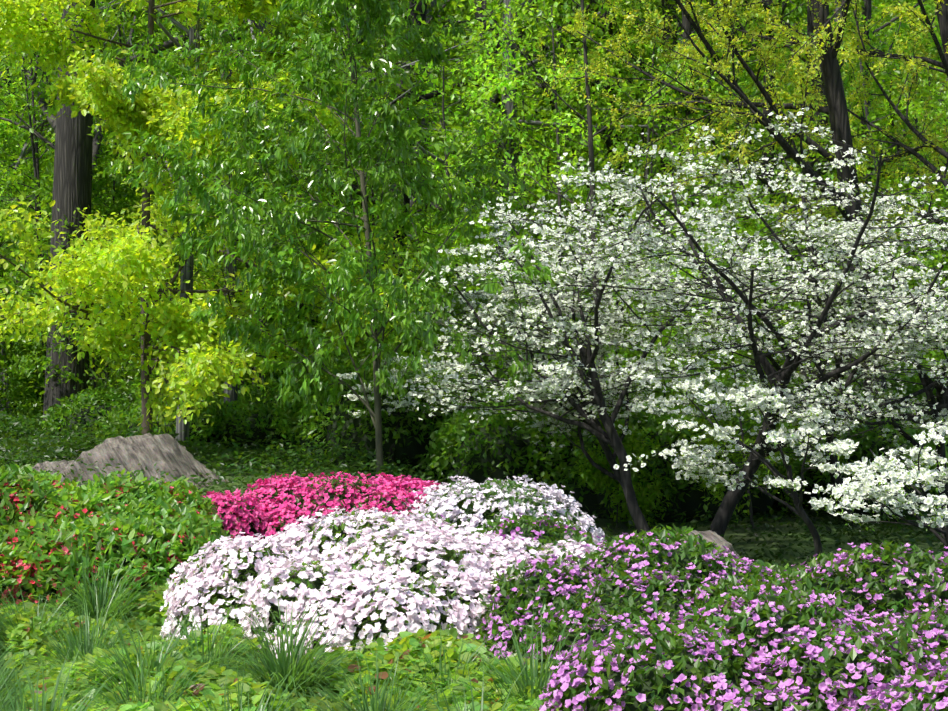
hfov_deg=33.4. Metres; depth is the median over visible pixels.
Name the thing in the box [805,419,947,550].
dogwood tree
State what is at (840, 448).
small dogwood tree
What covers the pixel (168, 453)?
rock
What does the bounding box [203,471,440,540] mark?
pink azalea shrub
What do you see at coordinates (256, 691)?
ground cover plants
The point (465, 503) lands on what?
white azalea shrub
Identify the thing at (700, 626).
lilac azalea shrub
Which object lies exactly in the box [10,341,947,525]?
forest undergrowth shrubs
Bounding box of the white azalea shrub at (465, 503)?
[398,474,606,543]
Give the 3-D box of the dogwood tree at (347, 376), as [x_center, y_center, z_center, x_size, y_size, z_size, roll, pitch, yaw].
[-1.032,0.815,24.709,1.698,2.217,2.691,0,0,30]
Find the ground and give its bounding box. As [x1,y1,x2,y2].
[1,359,947,700]
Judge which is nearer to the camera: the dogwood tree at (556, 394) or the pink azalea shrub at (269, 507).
the pink azalea shrub at (269, 507)
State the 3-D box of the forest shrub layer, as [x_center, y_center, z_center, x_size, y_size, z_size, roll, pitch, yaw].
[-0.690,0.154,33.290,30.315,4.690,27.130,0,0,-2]
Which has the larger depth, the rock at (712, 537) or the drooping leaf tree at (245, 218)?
the drooping leaf tree at (245, 218)
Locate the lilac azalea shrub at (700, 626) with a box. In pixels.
[409,511,947,710]
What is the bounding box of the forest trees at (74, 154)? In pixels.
[0,0,947,448]
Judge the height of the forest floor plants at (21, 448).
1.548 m
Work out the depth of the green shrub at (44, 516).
10.74 m
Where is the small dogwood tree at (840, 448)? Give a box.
[613,367,862,563]
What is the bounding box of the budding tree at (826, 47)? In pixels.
[535,0,947,424]
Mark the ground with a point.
(735, 543)
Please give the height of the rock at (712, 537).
0.885 m
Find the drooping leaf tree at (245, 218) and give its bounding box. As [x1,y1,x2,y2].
[92,0,566,476]
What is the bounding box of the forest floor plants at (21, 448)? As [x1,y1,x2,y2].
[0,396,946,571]
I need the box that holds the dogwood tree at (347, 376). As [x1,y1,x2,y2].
[336,344,438,475]
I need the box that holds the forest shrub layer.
[0,262,947,528]
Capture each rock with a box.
[32,432,230,490]
[667,530,741,558]
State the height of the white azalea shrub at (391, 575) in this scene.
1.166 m
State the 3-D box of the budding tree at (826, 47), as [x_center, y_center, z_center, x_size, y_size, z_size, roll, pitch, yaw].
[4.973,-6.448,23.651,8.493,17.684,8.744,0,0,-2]
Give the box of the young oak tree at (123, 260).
[0,0,435,435]
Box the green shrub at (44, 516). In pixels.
[0,462,232,612]
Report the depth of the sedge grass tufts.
7.67 m
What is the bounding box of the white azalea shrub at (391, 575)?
[160,506,605,659]
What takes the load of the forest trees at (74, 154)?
on the ground
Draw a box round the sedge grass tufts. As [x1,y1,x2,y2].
[0,536,620,710]
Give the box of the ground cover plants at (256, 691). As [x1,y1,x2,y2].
[0,581,560,710]
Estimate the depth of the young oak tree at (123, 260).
24.79 m
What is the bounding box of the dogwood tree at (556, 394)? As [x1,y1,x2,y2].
[394,107,947,538]
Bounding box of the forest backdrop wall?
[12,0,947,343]

